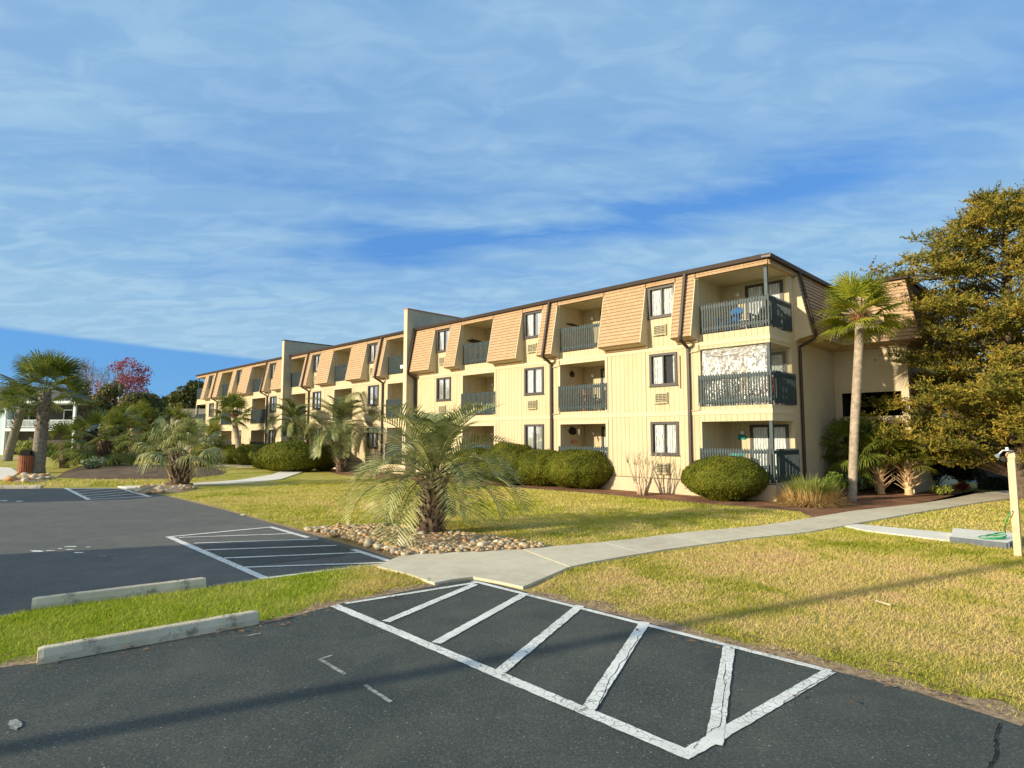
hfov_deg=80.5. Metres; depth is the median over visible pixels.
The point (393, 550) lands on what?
river stone
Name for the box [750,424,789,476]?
balcony door
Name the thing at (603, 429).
balcony door
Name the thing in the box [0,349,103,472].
cabbage palm
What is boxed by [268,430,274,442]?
window
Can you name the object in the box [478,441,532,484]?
round bush
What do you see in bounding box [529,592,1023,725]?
soil edge
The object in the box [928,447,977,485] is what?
shade shrub
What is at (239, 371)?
window
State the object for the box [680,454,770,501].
round bush
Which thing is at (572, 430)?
wall ornament
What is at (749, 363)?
balcony enclosure
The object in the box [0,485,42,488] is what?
wheel stop
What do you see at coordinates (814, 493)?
ornamental grass
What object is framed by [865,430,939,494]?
cabbage palm
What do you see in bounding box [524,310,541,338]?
window
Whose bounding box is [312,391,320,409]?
window
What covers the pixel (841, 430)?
cabbage palm
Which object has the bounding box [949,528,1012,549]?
shower pad
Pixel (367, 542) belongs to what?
river stone
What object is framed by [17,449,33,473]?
litter bin
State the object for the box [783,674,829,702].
painted line
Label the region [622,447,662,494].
crape myrtle
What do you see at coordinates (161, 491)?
river stone
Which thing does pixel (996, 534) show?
garden hose
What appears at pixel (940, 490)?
leafy shrub
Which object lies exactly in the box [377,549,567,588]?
sidewalk
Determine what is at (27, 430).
beach house
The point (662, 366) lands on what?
window
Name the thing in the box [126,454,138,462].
leafy shrub
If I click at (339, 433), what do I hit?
pindo palm
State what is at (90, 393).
evergreen tree
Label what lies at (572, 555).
sidewalk
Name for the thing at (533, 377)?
window
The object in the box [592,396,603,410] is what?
chair
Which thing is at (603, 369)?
balcony door
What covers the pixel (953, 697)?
fallen leaves
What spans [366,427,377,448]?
window
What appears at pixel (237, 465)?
sidewalk
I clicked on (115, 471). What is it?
mulch bed
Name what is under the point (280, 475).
sidewalk
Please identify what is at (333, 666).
faded line
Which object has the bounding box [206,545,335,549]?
painted line
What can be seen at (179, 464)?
cabbage palm
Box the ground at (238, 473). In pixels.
[0,443,1023,710]
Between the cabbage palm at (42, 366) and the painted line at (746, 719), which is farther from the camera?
the cabbage palm at (42, 366)
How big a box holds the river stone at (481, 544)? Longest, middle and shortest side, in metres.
0.213 x 0.160 x 0.122 m
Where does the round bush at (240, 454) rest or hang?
on the ground at (238, 473)
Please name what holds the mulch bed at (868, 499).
on the ground at (238, 473)
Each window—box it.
[28,409,36,422]
[63,409,72,422]
[208,403,213,416]
[237,370,241,384]
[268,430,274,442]
[269,396,276,412]
[270,363,275,378]
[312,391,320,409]
[313,354,320,372]
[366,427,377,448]
[367,385,378,405]
[368,343,377,363]
[435,377,450,401]
[437,328,449,352]
[523,366,543,395]
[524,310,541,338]
[524,424,543,449]
[647,283,673,319]
[649,352,677,386]
[650,421,679,455]
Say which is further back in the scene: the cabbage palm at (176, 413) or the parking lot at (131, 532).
the cabbage palm at (176, 413)
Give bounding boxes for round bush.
[210,444,228,462]
[220,443,243,463]
[232,443,256,464]
[247,443,271,468]
[257,440,325,471]
[316,445,335,470]
[450,447,488,480]
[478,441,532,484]
[514,449,559,486]
[541,447,613,488]
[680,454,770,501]
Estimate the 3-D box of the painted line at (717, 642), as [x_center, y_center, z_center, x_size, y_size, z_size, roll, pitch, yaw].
[1.167,2.785,7.292,4.963,0.001,0.090,-5,-7,45]
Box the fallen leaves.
[2,578,1015,704]
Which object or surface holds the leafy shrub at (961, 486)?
on the mulch bed at (868, 499)
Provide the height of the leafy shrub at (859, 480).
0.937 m
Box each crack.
[597,640,637,708]
[694,663,725,746]
[987,723,1000,767]
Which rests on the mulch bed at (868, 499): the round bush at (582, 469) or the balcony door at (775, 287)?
the round bush at (582, 469)
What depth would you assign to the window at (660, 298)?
23.81 m
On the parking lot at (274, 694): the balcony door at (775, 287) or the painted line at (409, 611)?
the painted line at (409, 611)
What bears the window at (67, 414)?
in the beach house
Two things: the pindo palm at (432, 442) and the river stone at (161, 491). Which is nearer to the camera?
the pindo palm at (432, 442)
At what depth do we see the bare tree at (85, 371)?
92.07 m
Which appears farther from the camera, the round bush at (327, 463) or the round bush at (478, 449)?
the round bush at (327, 463)
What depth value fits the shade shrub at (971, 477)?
24.63 m
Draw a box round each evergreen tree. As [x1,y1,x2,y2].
[67,381,118,431]
[77,381,144,448]
[98,391,157,452]
[141,393,163,452]
[148,396,167,450]
[151,393,200,434]
[162,379,205,448]
[955,345,994,443]
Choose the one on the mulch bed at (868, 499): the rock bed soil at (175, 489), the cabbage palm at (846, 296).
the cabbage palm at (846, 296)
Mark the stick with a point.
(883, 602)
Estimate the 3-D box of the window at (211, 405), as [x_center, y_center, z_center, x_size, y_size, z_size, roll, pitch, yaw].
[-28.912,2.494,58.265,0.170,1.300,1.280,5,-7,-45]
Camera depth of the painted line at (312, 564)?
10.18 m
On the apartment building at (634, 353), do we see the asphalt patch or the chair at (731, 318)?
the chair at (731, 318)
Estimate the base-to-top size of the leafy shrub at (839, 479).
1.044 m
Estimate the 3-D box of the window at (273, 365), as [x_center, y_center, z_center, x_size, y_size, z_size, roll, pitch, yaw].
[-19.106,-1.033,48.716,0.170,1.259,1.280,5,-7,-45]
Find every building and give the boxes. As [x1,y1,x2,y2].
[165,409,205,452]
[194,252,957,500]
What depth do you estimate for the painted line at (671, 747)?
5.14 m
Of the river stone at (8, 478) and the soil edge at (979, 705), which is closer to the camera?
the soil edge at (979, 705)
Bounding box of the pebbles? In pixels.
[303,523,545,554]
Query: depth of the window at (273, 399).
48.55 m
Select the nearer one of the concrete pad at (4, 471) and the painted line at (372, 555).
the painted line at (372, 555)
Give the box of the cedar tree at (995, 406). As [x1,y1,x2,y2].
[860,179,1023,498]
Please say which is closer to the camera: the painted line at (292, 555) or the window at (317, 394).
the painted line at (292, 555)
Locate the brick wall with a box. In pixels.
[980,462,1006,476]
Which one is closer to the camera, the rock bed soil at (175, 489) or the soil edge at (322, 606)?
the soil edge at (322, 606)
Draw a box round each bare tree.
[59,352,95,394]
[89,366,131,394]
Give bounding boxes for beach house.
[0,386,104,454]
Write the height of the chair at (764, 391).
1.027 m
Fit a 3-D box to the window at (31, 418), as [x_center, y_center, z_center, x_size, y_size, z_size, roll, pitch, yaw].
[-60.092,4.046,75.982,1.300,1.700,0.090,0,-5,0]
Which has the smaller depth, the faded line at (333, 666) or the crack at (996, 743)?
the crack at (996, 743)
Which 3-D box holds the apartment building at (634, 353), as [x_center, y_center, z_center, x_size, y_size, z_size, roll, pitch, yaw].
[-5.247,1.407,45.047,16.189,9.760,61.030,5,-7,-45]
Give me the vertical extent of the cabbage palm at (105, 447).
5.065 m
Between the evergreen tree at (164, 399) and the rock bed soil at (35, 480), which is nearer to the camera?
the rock bed soil at (35, 480)
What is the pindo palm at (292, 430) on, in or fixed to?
on the ground at (238, 473)
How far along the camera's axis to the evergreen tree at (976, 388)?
41.44 m
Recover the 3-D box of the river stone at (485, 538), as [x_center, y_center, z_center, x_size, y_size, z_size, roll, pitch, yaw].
[-0.563,3.167,12.257,0.297,0.135,0.200,4,-27,-21]
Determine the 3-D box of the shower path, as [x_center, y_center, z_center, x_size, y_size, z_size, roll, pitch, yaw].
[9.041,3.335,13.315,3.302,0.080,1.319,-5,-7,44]
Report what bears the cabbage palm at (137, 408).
on the ground at (238, 473)
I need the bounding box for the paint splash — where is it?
[7,719,21,729]
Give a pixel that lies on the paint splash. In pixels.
(14, 724)
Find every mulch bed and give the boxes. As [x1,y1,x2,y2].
[57,464,225,478]
[322,469,984,516]
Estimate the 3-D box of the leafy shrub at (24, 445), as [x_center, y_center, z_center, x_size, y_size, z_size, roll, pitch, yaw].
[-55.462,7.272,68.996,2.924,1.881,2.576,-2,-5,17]
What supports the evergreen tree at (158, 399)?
on the ground at (238, 473)
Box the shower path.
[845,524,951,540]
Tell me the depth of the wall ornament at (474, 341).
32.66 m
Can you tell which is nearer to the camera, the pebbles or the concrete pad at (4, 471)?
the pebbles
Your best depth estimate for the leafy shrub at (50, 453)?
54.13 m
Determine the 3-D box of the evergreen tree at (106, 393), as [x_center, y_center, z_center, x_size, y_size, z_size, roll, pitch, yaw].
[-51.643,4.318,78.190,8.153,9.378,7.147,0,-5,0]
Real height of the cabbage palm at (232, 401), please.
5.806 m
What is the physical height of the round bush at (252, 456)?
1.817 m
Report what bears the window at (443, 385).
in the apartment building at (634, 353)
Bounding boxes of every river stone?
[3,476,18,481]
[156,489,165,492]
[364,539,372,547]
[373,543,382,550]
[390,547,396,554]
[467,535,478,538]
[477,542,485,546]
[478,537,490,540]
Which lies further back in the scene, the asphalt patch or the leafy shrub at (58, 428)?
the leafy shrub at (58, 428)
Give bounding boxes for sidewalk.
[118,471,303,489]
[211,465,252,466]
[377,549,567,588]
[522,490,1009,568]
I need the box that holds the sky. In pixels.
[0,0,1023,429]
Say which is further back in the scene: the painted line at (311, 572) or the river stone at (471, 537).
the river stone at (471, 537)
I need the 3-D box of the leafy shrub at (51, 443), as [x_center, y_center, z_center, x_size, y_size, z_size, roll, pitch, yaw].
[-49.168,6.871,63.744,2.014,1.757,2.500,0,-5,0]
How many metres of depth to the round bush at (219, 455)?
49.87 m
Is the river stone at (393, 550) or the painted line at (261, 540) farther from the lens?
the painted line at (261, 540)
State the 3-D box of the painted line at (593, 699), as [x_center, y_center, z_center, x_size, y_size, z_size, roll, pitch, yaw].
[1.067,2.661,5.886,0.126,0.001,2.471,-2,-5,23]
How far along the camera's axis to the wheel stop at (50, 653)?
6.27 m
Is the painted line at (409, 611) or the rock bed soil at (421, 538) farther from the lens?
the rock bed soil at (421, 538)
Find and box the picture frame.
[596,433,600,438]
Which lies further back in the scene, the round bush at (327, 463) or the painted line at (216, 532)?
the round bush at (327, 463)
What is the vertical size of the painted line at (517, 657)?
0.001 m
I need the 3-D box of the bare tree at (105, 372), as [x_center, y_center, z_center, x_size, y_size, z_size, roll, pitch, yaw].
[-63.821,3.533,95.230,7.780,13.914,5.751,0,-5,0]
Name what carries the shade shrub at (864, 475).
on the ground at (238, 473)
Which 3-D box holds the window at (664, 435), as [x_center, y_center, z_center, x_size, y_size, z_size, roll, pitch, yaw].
[5.896,2.106,23.291,0.170,1.310,1.270,5,-7,-45]
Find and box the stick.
[875,600,890,605]
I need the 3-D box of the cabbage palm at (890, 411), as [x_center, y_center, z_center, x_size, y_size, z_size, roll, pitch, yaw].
[16.672,2.648,26.064,3.239,3.574,3.005,4,-7,-41]
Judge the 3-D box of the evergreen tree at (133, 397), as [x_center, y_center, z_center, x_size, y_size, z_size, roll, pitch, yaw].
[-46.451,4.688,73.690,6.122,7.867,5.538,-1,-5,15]
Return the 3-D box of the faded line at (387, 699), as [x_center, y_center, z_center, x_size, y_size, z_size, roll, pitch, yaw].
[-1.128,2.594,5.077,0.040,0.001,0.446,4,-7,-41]
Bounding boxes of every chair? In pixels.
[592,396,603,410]
[716,307,742,332]
[747,306,773,327]
[752,376,777,404]
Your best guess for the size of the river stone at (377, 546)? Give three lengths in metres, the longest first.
0.279 x 0.188 x 0.126 m
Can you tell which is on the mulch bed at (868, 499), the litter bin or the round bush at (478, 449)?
the round bush at (478, 449)
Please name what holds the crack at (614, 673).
on the parking lot at (274, 694)
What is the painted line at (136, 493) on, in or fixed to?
on the parking lot at (131, 532)
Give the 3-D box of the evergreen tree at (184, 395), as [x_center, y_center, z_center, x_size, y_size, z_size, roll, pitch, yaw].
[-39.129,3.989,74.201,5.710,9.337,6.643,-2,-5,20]
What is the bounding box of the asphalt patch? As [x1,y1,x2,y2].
[199,541,349,566]
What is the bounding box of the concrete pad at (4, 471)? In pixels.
[0,467,17,479]
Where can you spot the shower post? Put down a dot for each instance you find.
(1011, 456)
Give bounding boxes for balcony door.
[601,368,605,410]
[601,427,605,451]
[745,279,784,330]
[747,351,787,404]
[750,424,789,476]
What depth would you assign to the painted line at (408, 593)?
8.30 m
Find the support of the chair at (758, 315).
on the apartment building at (634, 353)
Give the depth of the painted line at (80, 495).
22.59 m
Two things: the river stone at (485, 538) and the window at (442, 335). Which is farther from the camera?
the window at (442, 335)
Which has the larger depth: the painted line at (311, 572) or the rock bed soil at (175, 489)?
the rock bed soil at (175, 489)
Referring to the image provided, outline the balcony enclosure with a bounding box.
[703,356,788,404]
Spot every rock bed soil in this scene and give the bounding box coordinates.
[11,475,56,482]
[132,484,193,493]
[303,528,517,556]
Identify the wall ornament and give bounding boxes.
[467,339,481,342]
[569,426,575,434]
[738,434,746,439]
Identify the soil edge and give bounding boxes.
[0,583,440,666]
[169,496,395,558]
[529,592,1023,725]
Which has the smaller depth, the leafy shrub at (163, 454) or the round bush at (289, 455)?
the round bush at (289, 455)
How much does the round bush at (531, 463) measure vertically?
1.730 m
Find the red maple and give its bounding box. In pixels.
[89,357,159,451]
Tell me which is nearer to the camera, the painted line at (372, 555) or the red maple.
the painted line at (372, 555)
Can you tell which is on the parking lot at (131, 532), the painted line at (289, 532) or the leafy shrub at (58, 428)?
the painted line at (289, 532)
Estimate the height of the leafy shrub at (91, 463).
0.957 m
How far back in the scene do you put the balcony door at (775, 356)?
22.62 m
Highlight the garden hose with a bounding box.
[978,512,1010,538]
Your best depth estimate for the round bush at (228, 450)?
47.61 m
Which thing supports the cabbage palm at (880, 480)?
on the mulch bed at (868, 499)
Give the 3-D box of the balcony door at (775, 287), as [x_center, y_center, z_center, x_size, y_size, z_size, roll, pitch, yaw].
[9.489,-2.816,22.743,0.040,2.000,1.420,5,-7,-45]
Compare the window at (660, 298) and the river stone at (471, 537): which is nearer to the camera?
the river stone at (471, 537)
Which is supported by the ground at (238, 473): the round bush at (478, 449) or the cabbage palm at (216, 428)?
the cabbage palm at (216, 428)
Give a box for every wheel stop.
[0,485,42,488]
[31,577,205,609]
[37,610,258,664]
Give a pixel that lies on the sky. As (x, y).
(189, 188)
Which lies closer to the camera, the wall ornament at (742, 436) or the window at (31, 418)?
the wall ornament at (742, 436)
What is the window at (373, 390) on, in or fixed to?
in the apartment building at (634, 353)
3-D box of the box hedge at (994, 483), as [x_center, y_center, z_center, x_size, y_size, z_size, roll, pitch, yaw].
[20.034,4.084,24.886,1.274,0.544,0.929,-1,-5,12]
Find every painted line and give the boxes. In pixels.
[64,488,91,499]
[119,488,151,496]
[167,536,266,578]
[169,527,268,536]
[179,533,293,537]
[202,539,309,542]
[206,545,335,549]
[225,552,362,557]
[243,562,383,567]
[265,564,379,577]
[270,527,307,537]
[331,604,690,758]
[345,582,475,603]
[352,549,388,560]
[382,584,477,621]
[432,593,528,643]
[472,580,831,671]
[495,605,583,672]
[580,621,649,710]
[680,671,835,756]
[705,646,734,744]
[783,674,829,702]
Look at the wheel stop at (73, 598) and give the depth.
8.04 m
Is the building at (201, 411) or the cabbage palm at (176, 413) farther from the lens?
the building at (201, 411)
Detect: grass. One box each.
[767,472,856,507]
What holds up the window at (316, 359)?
in the apartment building at (634, 353)
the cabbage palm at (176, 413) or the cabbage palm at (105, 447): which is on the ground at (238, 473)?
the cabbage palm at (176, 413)
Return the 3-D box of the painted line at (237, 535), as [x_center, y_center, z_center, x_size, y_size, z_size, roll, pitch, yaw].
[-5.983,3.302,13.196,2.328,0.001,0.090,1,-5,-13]
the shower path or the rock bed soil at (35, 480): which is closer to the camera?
the shower path
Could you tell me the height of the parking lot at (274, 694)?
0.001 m
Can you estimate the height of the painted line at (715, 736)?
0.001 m
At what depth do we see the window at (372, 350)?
38.53 m
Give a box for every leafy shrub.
[15,440,32,453]
[32,442,57,456]
[46,450,59,460]
[80,457,106,468]
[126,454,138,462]
[153,450,171,464]
[818,471,850,492]
[825,471,865,495]
[928,484,953,494]
[952,482,972,491]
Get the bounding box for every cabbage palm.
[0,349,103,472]
[0,382,57,460]
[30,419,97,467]
[51,404,144,468]
[97,398,172,460]
[132,415,226,484]
[148,405,199,452]
[176,417,228,461]
[207,391,256,464]
[810,271,913,500]
[818,415,894,492]
[838,423,915,493]
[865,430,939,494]
[868,410,903,487]
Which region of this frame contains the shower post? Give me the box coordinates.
[994,447,1022,556]
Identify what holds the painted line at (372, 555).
on the parking lot at (131, 532)
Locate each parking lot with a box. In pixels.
[0,488,391,615]
[0,579,1023,767]
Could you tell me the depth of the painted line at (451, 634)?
7.11 m
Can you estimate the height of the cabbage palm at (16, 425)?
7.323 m
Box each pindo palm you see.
[264,398,320,442]
[296,391,377,471]
[330,398,536,547]
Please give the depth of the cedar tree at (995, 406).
21.39 m
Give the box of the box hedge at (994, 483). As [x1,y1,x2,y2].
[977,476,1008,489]
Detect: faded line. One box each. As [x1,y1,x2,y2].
[318,659,346,673]
[363,684,391,701]
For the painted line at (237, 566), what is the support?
on the parking lot at (131, 532)
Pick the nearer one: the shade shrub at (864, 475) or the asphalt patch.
the asphalt patch
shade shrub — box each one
[858,460,873,486]
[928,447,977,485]
[935,460,988,482]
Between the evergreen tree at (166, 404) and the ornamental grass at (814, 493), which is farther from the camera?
the evergreen tree at (166, 404)
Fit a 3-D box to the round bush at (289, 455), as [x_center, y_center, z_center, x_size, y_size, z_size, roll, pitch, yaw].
[-13.671,4.492,37.645,4.250,2.019,3.328,0,-5,0]
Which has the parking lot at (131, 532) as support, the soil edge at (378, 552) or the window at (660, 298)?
the soil edge at (378, 552)
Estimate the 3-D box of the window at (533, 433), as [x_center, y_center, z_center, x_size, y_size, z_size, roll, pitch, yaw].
[1.054,2.529,28.124,0.170,1.310,1.280,5,-7,-45]
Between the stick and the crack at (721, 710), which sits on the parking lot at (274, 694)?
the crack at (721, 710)
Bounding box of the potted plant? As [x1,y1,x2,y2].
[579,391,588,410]

